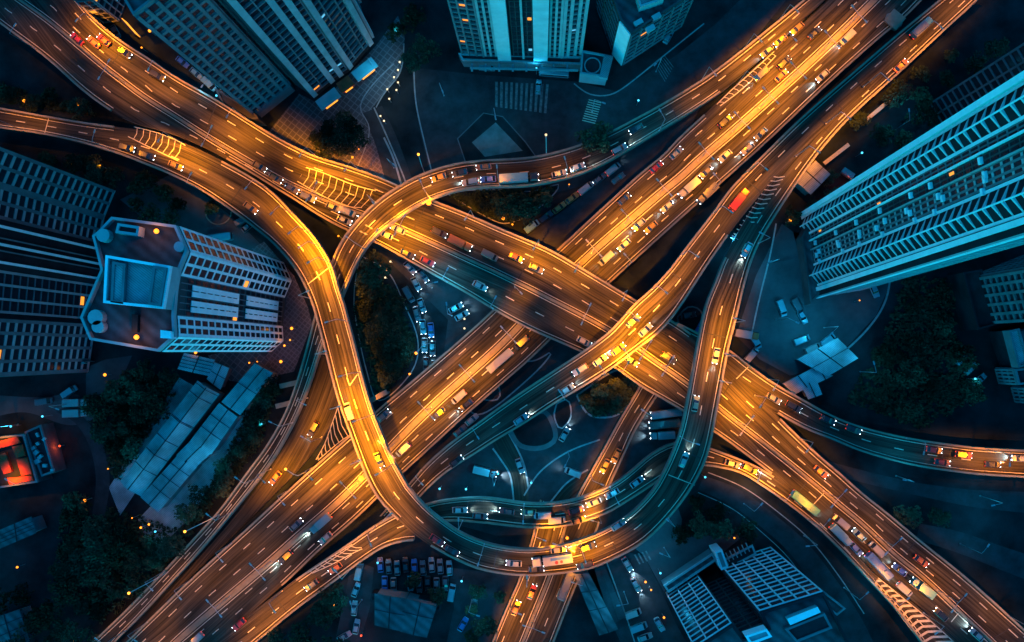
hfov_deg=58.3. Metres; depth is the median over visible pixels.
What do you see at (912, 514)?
tree
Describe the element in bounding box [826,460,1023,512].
street
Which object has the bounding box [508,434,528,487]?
kerb
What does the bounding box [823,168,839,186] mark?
tree
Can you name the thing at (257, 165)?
car
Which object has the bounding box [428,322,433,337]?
car
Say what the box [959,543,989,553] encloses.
street lamp
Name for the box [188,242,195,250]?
window
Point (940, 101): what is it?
window
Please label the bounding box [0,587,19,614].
tree
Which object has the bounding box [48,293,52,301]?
window
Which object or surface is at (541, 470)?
kerb
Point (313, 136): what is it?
tree
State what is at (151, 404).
tree
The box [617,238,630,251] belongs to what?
car
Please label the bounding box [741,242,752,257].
car
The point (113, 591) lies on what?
tree
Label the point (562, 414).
traffic island
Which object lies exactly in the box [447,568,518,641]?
parking lot
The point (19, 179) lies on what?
window
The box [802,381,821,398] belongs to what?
shed
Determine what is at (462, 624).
car
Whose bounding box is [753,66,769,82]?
van
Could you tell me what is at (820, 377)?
shed
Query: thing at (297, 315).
pavement
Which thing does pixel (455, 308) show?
car
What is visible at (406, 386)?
crash barrier
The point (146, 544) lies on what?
tree
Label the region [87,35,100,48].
car
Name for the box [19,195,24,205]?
window
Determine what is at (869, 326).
kerb
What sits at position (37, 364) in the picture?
window
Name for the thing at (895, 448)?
flyover
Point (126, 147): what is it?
car
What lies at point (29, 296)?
window
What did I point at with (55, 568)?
tree
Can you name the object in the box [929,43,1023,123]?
apartment tower
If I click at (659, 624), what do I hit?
car
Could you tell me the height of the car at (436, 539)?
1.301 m
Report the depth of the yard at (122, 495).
252.18 m
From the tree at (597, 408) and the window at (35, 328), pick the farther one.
the tree at (597, 408)
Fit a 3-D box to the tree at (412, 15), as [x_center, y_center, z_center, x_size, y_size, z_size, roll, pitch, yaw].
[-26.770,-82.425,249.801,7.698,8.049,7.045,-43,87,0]
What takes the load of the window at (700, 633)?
in the apartment tower at (769, 594)
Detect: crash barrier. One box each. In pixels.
[126,114,704,641]
[173,0,877,641]
[281,0,921,585]
[492,500,541,641]
[522,526,566,641]
[552,521,599,641]
[577,386,640,496]
[608,396,656,484]
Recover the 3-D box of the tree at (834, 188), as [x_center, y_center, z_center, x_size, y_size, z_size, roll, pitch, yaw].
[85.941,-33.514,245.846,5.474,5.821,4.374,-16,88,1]
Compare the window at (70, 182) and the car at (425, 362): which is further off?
the car at (425, 362)
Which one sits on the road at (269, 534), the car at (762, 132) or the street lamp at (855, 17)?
the car at (762, 132)
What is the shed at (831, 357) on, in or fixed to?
on the forecourt at (845, 313)
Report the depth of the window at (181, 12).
185.33 m
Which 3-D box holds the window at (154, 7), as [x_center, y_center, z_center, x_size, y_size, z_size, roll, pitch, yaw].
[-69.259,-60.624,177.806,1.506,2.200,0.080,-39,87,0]
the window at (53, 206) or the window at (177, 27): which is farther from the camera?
the window at (53, 206)
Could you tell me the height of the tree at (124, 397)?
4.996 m
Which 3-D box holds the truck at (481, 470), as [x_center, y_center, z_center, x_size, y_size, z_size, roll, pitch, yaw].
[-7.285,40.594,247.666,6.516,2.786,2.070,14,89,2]
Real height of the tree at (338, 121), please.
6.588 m
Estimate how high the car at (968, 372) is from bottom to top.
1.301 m
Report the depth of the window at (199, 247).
185.35 m
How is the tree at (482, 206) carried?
on the traffic island at (552, 193)
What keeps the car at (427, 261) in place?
on the flyover at (554, 298)
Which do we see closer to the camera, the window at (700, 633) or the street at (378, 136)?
the window at (700, 633)
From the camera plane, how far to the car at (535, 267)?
243.03 m
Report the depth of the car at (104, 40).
246.10 m
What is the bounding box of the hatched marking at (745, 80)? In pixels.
[717,52,775,105]
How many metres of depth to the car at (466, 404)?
246.93 m
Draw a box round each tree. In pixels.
[0,85,22,104]
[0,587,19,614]
[2,630,36,641]
[10,582,34,610]
[18,613,40,637]
[22,93,41,112]
[25,598,64,632]
[40,87,58,101]
[47,555,76,586]
[47,571,81,610]
[49,619,70,641]
[58,504,87,532]
[59,618,98,641]
[60,100,70,110]
[60,535,82,557]
[61,491,87,519]
[66,547,92,580]
[67,97,92,121]
[75,557,112,589]
[76,514,110,539]
[78,392,104,422]
[80,534,109,568]
[84,153,101,173]
[84,163,104,183]
[90,423,114,444]
[95,525,138,568]
[101,379,121,401]
[102,166,124,189]
[106,579,126,599]
[116,454,132,467]
[118,369,136,389]
[119,389,132,405]
[120,437,142,459]
[124,568,152,597]
[125,382,149,404]
[126,181,142,194]
[127,197,144,212]
[130,358,155,383]
[132,169,159,194]
[137,202,160,221]
[138,385,170,419]
[138,534,158,552]
[141,546,170,570]
[145,374,159,390]
[152,183,174,202]
[153,534,186,559]
[157,365,180,391]
[161,207,180,224]
[167,197,186,212]
[173,499,203,524]
[178,521,195,537]
[188,484,217,506]
[204,199,220,215]
[212,457,233,479]
[212,474,234,497]
[232,445,246,457]
[242,404,266,429]
[247,430,263,443]
[251,389,271,411]
[256,374,283,398]
[265,625,290,641]
[306,600,334,630]
[308,129,325,149]
[315,135,348,159]
[317,119,336,139]
[317,582,350,617]
[322,636,350,641]
[329,127,350,153]
[330,109,351,129]
[341,127,370,155]
[342,116,364,137]
[351,296,373,323]
[354,248,391,289]
[355,277,386,309]
[355,319,383,347]
[368,334,390,359]
[369,367,392,391]
[370,303,393,323]
[374,350,402,376]
[377,316,411,354]
[380,284,398,299]
[380,293,408,322]
[384,22,407,43]
[391,344,414,363]
[399,47,420,73]
[400,2,426,33]
[404,570,420,589]
[411,33,441,64]
[427,586,446,604]
[463,628,480,641]
[464,603,477,616]
[468,583,487,599]
[470,614,496,638]
[474,198,492,212]
[490,192,523,220]
[492,590,505,603]
[512,192,541,225]
[533,187,552,207]
[575,120,612,154]
[579,392,591,406]
[590,381,608,396]
[593,403,603,414]
[608,377,620,389]
[611,392,622,404]
[671,522,694,545]
[688,493,705,512]
[688,510,716,539]
[704,501,729,523]
[710,518,733,540]
[734,516,757,543]
[785,205,801,226]
[806,196,817,207]
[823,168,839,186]
[824,186,839,194]
[849,111,871,130]
[867,122,895,147]
[870,343,897,368]
[880,78,913,107]
[893,505,924,528]
[894,129,913,149]
[895,398,923,421]
[896,358,929,388]
[904,100,941,127]
[905,330,931,357]
[909,86,934,109]
[910,65,931,82]
[927,506,951,527]
[934,315,954,335]
[939,68,955,87]
[944,48,959,63]
[948,343,979,371]
[962,378,987,405]
[963,50,988,74]
[984,36,1011,58]
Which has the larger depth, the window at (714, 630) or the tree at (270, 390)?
the tree at (270, 390)
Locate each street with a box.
[0,394,94,424]
[56,407,109,515]
[335,564,373,641]
[363,106,411,184]
[371,242,682,535]
[412,0,785,191]
[493,433,528,500]
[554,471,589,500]
[603,553,685,641]
[698,476,872,641]
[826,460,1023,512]
[917,524,1023,578]
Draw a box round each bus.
[207,232,232,241]
[486,348,512,373]
[557,572,574,600]
[649,418,680,429]
[650,408,681,419]
[789,490,819,515]
[864,551,893,580]
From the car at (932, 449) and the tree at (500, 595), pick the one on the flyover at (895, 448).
the car at (932, 449)
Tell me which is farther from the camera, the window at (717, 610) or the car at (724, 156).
the car at (724, 156)
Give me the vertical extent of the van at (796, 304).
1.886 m
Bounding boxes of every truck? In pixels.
[62,399,88,406]
[62,409,86,417]
[310,512,331,533]
[447,234,471,251]
[472,465,496,477]
[499,172,538,183]
[532,552,572,566]
[650,430,675,439]
[678,176,700,197]
[697,182,719,203]
[728,188,749,211]
[733,329,758,339]
[828,523,851,545]
[909,17,932,39]
[910,577,936,599]
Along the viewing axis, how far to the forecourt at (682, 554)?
246.83 m
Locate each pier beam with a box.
[275,401,288,408]
[279,380,295,388]
[371,390,389,401]
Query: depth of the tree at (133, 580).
244.97 m
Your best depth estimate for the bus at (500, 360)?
245.26 m
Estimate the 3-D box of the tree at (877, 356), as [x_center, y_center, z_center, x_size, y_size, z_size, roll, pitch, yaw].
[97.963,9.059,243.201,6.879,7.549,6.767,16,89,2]
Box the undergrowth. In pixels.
[0,81,974,624]
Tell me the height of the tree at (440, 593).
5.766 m
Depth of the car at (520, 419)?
240.32 m
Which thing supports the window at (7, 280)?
in the apartment tower at (52, 220)
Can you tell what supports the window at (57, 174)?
in the apartment tower at (52, 220)
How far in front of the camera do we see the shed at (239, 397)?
245.63 m
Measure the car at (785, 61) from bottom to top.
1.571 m
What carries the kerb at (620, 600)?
on the street at (652, 604)
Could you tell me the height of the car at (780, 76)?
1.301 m
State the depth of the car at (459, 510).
243.09 m
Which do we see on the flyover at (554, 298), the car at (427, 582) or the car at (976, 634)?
the car at (976, 634)
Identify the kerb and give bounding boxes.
[353,257,418,400]
[357,63,393,167]
[374,107,405,180]
[376,43,403,107]
[383,137,401,183]
[413,72,431,169]
[449,184,558,223]
[457,113,535,160]
[471,352,550,414]
[493,448,513,499]
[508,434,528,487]
[509,410,557,450]
[524,439,599,495]
[551,469,587,500]
[554,399,571,428]
[574,23,703,95]
[576,370,638,418]
[606,563,634,641]
[677,306,701,322]
[698,492,795,567]
[708,472,864,613]
[751,223,776,331]
[814,282,890,370]
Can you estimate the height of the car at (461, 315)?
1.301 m
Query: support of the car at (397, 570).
on the ground at (994, 418)
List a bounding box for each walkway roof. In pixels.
[823,143,849,164]
[867,96,893,119]
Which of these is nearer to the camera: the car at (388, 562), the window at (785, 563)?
the window at (785, 563)
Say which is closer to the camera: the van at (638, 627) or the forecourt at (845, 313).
the van at (638, 627)
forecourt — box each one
[86,356,131,394]
[635,509,739,590]
[738,224,887,374]
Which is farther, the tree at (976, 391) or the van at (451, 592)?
the van at (451, 592)
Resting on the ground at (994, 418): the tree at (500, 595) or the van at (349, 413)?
the tree at (500, 595)
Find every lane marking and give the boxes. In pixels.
[131,0,916,641]
[496,501,574,641]
[578,389,653,528]
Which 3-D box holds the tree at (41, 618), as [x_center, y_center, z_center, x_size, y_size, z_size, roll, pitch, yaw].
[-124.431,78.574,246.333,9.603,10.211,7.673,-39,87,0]
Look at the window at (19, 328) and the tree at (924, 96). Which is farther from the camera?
the tree at (924, 96)
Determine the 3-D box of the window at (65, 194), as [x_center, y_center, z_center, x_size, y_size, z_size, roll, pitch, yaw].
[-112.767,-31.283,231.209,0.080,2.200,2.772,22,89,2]
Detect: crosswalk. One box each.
[495,82,548,112]
[582,99,601,123]
[634,551,650,563]
[658,56,672,80]
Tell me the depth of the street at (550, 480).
248.89 m
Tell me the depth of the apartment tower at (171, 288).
179.16 m
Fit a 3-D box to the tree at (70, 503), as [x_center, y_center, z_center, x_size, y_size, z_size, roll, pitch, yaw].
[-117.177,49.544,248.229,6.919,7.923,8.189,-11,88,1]
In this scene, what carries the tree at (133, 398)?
on the ground at (994, 418)
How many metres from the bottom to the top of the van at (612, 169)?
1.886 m
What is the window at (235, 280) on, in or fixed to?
in the apartment tower at (171, 288)
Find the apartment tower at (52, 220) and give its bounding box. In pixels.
[0,147,115,376]
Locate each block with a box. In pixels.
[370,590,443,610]
[595,0,692,65]
[661,541,756,592]
[988,323,1023,402]
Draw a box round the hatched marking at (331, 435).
[316,404,348,459]
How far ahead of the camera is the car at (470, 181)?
239.98 m
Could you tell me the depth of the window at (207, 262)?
189.21 m
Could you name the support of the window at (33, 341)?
in the apartment tower at (52, 220)
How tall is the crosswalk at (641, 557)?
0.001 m
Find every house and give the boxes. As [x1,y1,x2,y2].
[0,433,52,487]
[25,423,66,476]
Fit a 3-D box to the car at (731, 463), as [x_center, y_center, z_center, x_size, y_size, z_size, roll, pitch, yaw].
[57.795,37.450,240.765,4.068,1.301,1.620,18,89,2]
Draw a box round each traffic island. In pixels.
[355,260,417,399]
[455,185,557,222]
[458,114,534,160]
[472,354,549,413]
[513,414,552,445]
[555,400,569,426]
[578,371,636,416]
[678,307,701,330]
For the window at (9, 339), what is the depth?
213.31 m
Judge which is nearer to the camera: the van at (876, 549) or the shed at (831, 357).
the van at (876, 549)
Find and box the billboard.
[120,18,140,38]
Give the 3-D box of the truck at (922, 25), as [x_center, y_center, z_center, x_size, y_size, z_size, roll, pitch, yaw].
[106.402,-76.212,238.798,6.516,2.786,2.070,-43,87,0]
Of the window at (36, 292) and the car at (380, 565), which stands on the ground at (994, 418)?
the car at (380, 565)
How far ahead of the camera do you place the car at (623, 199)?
247.42 m
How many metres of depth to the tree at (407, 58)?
247.80 m
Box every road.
[123,356,337,641]
[129,0,918,641]
[494,501,597,641]
[495,108,699,250]
[556,387,654,543]
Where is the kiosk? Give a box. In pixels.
[579,50,612,85]
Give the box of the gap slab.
[884,9,905,30]
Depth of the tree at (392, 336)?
242.92 m
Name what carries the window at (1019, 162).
in the apartment tower at (948, 191)
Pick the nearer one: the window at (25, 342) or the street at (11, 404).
the window at (25, 342)
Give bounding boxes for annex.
[74,0,125,23]
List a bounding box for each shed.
[0,515,46,547]
[0,606,33,641]
[120,381,223,495]
[141,456,201,511]
[176,441,215,466]
[178,353,217,375]
[191,403,241,453]
[207,362,231,389]
[222,363,275,414]
[374,588,408,630]
[400,593,436,637]
[574,570,617,634]
[594,565,625,621]
[782,368,817,393]
[795,161,829,194]
[795,338,857,375]
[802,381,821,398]
[814,369,831,382]
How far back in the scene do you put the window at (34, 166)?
214.51 m
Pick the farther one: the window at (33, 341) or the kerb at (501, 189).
the kerb at (501, 189)
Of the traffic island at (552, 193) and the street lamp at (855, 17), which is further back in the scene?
the traffic island at (552, 193)
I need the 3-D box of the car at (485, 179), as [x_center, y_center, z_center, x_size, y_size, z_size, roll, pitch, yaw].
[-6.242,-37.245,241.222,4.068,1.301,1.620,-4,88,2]
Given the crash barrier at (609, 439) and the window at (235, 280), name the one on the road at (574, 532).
the crash barrier at (609, 439)
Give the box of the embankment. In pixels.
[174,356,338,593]
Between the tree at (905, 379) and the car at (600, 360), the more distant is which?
the tree at (905, 379)
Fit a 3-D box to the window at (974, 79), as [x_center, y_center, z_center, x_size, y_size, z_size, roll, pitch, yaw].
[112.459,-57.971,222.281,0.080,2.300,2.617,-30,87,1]
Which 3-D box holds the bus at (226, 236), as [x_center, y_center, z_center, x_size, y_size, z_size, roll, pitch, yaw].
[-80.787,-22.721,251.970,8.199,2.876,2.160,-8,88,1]
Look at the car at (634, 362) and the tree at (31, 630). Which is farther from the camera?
the tree at (31, 630)
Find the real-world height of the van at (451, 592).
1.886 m
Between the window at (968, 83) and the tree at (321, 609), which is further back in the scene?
the tree at (321, 609)
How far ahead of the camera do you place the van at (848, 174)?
246.92 m
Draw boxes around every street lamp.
[9,23,35,48]
[75,13,105,29]
[92,129,114,151]
[97,59,125,83]
[127,571,167,594]
[127,621,147,641]
[145,571,164,591]
[147,60,171,74]
[183,514,219,532]
[201,125,223,146]
[206,595,230,617]
[249,560,271,580]
[305,181,323,201]
[759,86,778,108]
[785,61,806,84]
[817,30,840,54]
[823,489,847,507]
[843,5,867,30]
[875,535,902,554]
[917,21,943,34]
[923,612,943,634]
[937,589,967,612]
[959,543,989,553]
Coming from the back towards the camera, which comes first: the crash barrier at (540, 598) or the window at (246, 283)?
the crash barrier at (540, 598)
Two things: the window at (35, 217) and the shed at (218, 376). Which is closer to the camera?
the window at (35, 217)
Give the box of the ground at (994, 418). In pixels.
[0,0,1023,641]
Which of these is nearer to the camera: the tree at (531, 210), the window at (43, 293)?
the window at (43, 293)
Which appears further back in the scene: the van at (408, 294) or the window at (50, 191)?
the van at (408, 294)
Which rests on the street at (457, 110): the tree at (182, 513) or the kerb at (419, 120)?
the kerb at (419, 120)
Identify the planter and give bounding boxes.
[205,211,231,224]
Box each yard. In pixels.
[109,378,192,514]
[138,396,261,542]
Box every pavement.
[120,175,286,355]
[250,242,311,374]
[353,140,384,178]
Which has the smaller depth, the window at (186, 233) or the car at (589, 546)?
the window at (186, 233)
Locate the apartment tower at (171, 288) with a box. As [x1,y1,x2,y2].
[80,217,291,351]
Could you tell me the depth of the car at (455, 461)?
243.71 m
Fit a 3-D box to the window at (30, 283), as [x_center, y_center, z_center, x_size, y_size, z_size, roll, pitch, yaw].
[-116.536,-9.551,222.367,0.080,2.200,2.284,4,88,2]
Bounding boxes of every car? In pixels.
[70,32,84,45]
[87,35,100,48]
[97,34,110,46]
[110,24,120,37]
[117,46,131,57]
[118,143,134,152]
[138,150,154,160]
[149,69,165,81]
[168,160,183,170]
[175,56,188,67]
[189,67,202,79]
[232,617,246,630]
[241,223,251,232]
[243,201,257,213]
[252,160,266,171]
[268,172,282,183]
[269,471,281,484]
[278,549,292,563]
[284,183,298,193]
[289,518,302,531]
[300,191,315,202]
[304,578,318,590]
[307,421,319,436]
[318,531,332,544]
[325,202,338,212]
[328,562,342,573]
[336,215,351,224]
[337,630,351,639]
[351,582,360,597]
[351,600,357,615]
[352,619,359,634]
[374,452,384,467]
[377,409,390,422]
[377,557,383,572]
[380,231,393,239]
[382,576,387,589]
[385,559,391,573]
[390,224,405,234]
[390,577,396,590]
[394,560,400,575]
[399,248,414,258]
[402,557,408,572]
[403,261,415,274]
[411,276,421,290]
[411,559,417,572]
[413,306,420,321]
[416,577,422,592]
[417,268,428,282]
[417,298,426,312]
[420,256,434,266]
[420,319,425,333]
[420,560,425,575]
[421,338,427,352]
[423,357,428,370]
[425,576,430,590]
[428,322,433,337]
[428,557,434,572]
[429,341,435,355]
[429,533,444,545]
[431,173,446,182]
[431,227,447,237]
[432,407,445,419]
[433,577,439,592]
[437,559,443,573]
[442,576,448,590]
[444,544,459,555]
[446,560,452,575]
[448,302,462,313]
[449,455,463,467]
[452,168,467,176]
[452,507,467,512]
[453,425,466,437]
[454,310,468,320]
[457,617,468,631]
[459,398,472,410]
[462,178,478,185]
[465,413,478,425]
[472,280,487,290]
[472,512,487,518]
[472,595,477,604]
[476,163,491,170]
[480,176,495,182]
[499,507,514,514]
[506,559,521,566]
[508,252,523,262]
[511,600,520,615]
[513,413,527,425]
[515,458,524,473]
[521,509,535,514]
[527,584,536,599]
[528,262,543,273]
[528,565,543,572]
[535,79,541,94]
[538,211,552,223]
[550,546,566,553]
[551,169,566,177]
[552,201,565,213]
[559,427,569,441]
[560,383,574,395]
[565,192,578,203]
[568,506,583,514]
[569,162,584,171]
[571,516,585,524]
[572,363,587,375]
[576,336,591,346]
[576,559,593,569]
[579,541,595,552]
[586,497,601,507]
[592,173,605,184]
[592,354,607,366]
[599,458,610,473]
[604,488,619,498]
[610,518,625,530]
[611,143,627,154]
[611,172,625,184]
[611,342,625,355]
[611,448,621,463]
[617,193,630,205]
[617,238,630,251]
[621,557,632,571]
[625,314,640,327]
[625,357,638,366]
[628,123,643,134]
[629,475,643,488]
[630,577,641,592]
[632,218,645,230]
[637,632,652,641]
[638,323,652,336]
[644,220,657,233]
[649,161,662,173]
[653,616,664,631]
[660,200,674,212]
[660,351,675,363]
[662,32,673,44]
[669,146,682,159]
[678,452,688,467]
[680,312,695,318]
[691,396,699,411]
[699,165,713,178]
[712,347,719,363]
[717,114,731,128]
[718,149,731,162]
[724,459,740,468]
[741,142,754,155]
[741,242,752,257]
[741,463,757,474]
[754,127,767,140]
[760,45,774,57]
[766,392,781,404]
[773,34,787,46]
[774,69,787,82]
[776,56,790,69]
[785,400,801,412]
[790,22,804,34]
[797,311,807,323]
[807,27,821,39]
[813,465,827,478]
[815,69,829,82]
[820,414,835,424]
[845,424,861,433]
[849,541,862,555]
[851,528,865,541]
[870,286,879,297]
[892,563,907,576]
[893,59,907,72]
[913,554,928,566]
[926,446,941,453]
[933,608,948,621]
[934,458,949,465]
[955,451,971,458]
[964,362,976,375]
[969,627,983,641]
[974,373,986,382]
[984,461,1000,467]
[1011,455,1023,461]
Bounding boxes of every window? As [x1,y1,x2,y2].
[0,170,5,181]
[0,205,4,215]
[0,322,5,330]
[0,335,3,344]
[2,190,7,200]
[2,301,7,310]
[2,364,7,371]
[3,154,12,165]
[4,287,9,297]
[4,350,9,358]
[5,274,10,283]
[6,173,14,184]
[7,336,11,344]
[8,208,13,217]
[9,323,13,330]
[11,193,16,203]
[11,302,15,311]
[11,364,15,371]
[12,157,20,168]
[12,288,16,297]
[13,275,18,284]
[13,350,17,358]
[14,176,22,186]
[15,336,19,344]
[16,210,21,219]
[17,323,21,330]
[18,303,23,311]
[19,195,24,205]
[19,289,24,298]
[19,363,23,370]
[21,160,28,171]
[21,276,25,285]
[21,350,25,358]
[23,179,30,189]
[23,336,27,344]
[24,212,29,222]
[25,324,29,331]
[26,304,30,312]
[27,198,32,207]
[27,290,31,299]
[27,363,31,370]
[28,277,32,286]
[29,163,36,174]
[29,350,33,358]
[31,181,38,191]
[31,336,35,344]
[32,214,37,223]
[33,304,37,312]
[33,324,37,331]
[34,291,38,300]
[35,200,40,209]
[35,363,39,370]
[36,278,40,286]
[37,166,44,176]
[37,350,41,358]
[39,184,46,194]
[39,337,43,344]
[40,217,45,225]
[40,305,44,313]
[41,292,45,300]
[41,324,45,331]
[43,202,47,212]
[43,279,47,287]
[44,350,48,357]
[45,169,52,179]
[46,186,53,196]
[46,337,50,344]
[47,306,51,313]
[48,218,52,227]
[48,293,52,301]
[49,180,111,369]
[50,205,54,214]
[50,280,53,288]
[52,172,59,182]
[54,189,60,198]
[55,220,59,229]
[57,207,62,216]
[60,175,66,184]
[61,191,67,201]
[67,177,73,187]
[139,11,148,19]
[149,3,159,11]
[158,12,166,18]
[166,18,173,25]
[168,4,176,10]
[173,25,180,31]
[176,10,183,17]
[180,328,185,333]
[183,230,190,238]
[184,267,191,274]
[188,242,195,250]
[189,255,195,263]
[191,233,198,241]
[192,268,198,275]
[196,244,203,252]
[196,258,203,264]
[198,235,205,243]
[199,270,206,277]
[203,246,210,254]
[204,260,210,266]
[205,237,212,245]
[206,272,212,278]
[211,261,216,268]
[213,274,219,280]
[217,263,223,270]
[220,275,225,281]
[223,246,289,349]
[224,265,229,271]
[233,281,248,320]
[322,38,365,83]
[458,31,580,55]
[668,548,791,615]
[689,628,698,635]
[691,632,701,640]
[701,620,710,627]
[703,624,713,631]
[706,628,716,636]
[710,608,719,615]
[716,616,725,623]
[718,620,728,628]
[811,160,962,260]
[938,98,944,107]
[943,95,950,104]
[949,92,955,101]
[954,88,961,97]
[960,84,967,94]
[966,80,973,90]
[972,77,979,86]
[978,72,986,82]
[985,68,993,78]
[991,64,999,74]
[998,60,1006,70]
[1005,55,1014,66]
[1013,50,1021,62]
[1015,160,1021,166]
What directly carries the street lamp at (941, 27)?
on the flyover at (392, 490)
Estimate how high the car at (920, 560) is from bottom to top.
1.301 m
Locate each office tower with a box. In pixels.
[124,0,294,125]
[218,0,377,110]
[447,0,589,71]
[947,255,1023,330]
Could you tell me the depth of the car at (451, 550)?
236.65 m
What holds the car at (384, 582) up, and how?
on the ground at (994, 418)
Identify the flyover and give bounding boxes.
[0,0,976,575]
[0,0,1023,641]
[93,0,823,641]
[216,515,414,641]
[380,0,952,515]
[425,442,957,641]
[676,322,1023,477]
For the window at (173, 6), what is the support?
in the office tower at (216, 43)
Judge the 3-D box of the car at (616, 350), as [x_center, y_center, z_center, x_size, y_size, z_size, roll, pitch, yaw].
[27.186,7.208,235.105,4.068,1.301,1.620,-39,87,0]
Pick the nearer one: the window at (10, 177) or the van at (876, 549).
the window at (10, 177)
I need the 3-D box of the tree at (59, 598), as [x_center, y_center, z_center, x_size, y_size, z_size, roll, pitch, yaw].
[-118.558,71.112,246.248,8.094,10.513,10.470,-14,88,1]
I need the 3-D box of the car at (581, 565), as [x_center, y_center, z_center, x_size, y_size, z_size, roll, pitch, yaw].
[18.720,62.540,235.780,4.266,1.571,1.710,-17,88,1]
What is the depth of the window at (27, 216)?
217.57 m
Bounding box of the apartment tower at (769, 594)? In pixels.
[666,547,847,641]
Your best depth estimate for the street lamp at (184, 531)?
237.84 m
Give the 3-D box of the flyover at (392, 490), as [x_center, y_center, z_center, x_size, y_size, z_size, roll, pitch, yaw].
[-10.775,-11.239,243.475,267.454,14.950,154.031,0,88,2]
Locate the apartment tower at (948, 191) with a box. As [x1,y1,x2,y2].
[796,71,1023,304]
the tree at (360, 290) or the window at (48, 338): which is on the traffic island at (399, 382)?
the tree at (360, 290)
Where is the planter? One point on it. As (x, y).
(221, 223)
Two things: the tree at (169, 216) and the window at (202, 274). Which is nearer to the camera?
the window at (202, 274)
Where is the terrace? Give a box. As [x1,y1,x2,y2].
[820,588,845,615]
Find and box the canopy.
[539,66,568,77]
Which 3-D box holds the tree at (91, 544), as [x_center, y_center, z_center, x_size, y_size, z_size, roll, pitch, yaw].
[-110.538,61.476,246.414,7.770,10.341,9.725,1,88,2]
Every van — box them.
[34,397,52,405]
[60,385,77,398]
[190,631,204,641]
[200,76,216,91]
[234,218,245,226]
[337,205,355,216]
[344,402,354,419]
[354,563,363,580]
[395,442,410,456]
[402,286,414,302]
[447,583,455,601]
[451,389,466,403]
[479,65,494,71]
[481,248,498,260]
[514,335,529,349]
[524,219,539,233]
[534,511,550,518]
[548,516,565,524]
[564,467,581,478]
[578,181,593,195]
[598,250,614,265]
[605,162,620,176]
[624,607,641,619]
[630,621,647,633]
[744,347,758,362]
[750,332,761,348]
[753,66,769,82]
[776,299,786,316]
[790,298,803,314]
[792,334,809,345]
[804,343,820,353]
[819,333,835,345]
[832,514,850,530]
[839,29,856,45]
[840,167,856,180]
[868,541,884,557]
[895,581,912,596]
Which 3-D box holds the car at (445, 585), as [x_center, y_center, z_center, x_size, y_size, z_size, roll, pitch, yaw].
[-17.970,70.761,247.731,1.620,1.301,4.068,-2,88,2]
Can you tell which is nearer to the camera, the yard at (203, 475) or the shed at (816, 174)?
the shed at (816, 174)
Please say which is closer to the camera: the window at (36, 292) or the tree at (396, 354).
the window at (36, 292)
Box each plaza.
[208,352,277,388]
[269,16,404,166]
[472,122,522,156]
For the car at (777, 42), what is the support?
on the road at (269, 534)
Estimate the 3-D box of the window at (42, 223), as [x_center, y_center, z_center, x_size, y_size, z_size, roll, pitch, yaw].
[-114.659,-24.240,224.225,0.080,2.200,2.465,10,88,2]
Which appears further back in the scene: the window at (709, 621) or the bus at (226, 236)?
the bus at (226, 236)

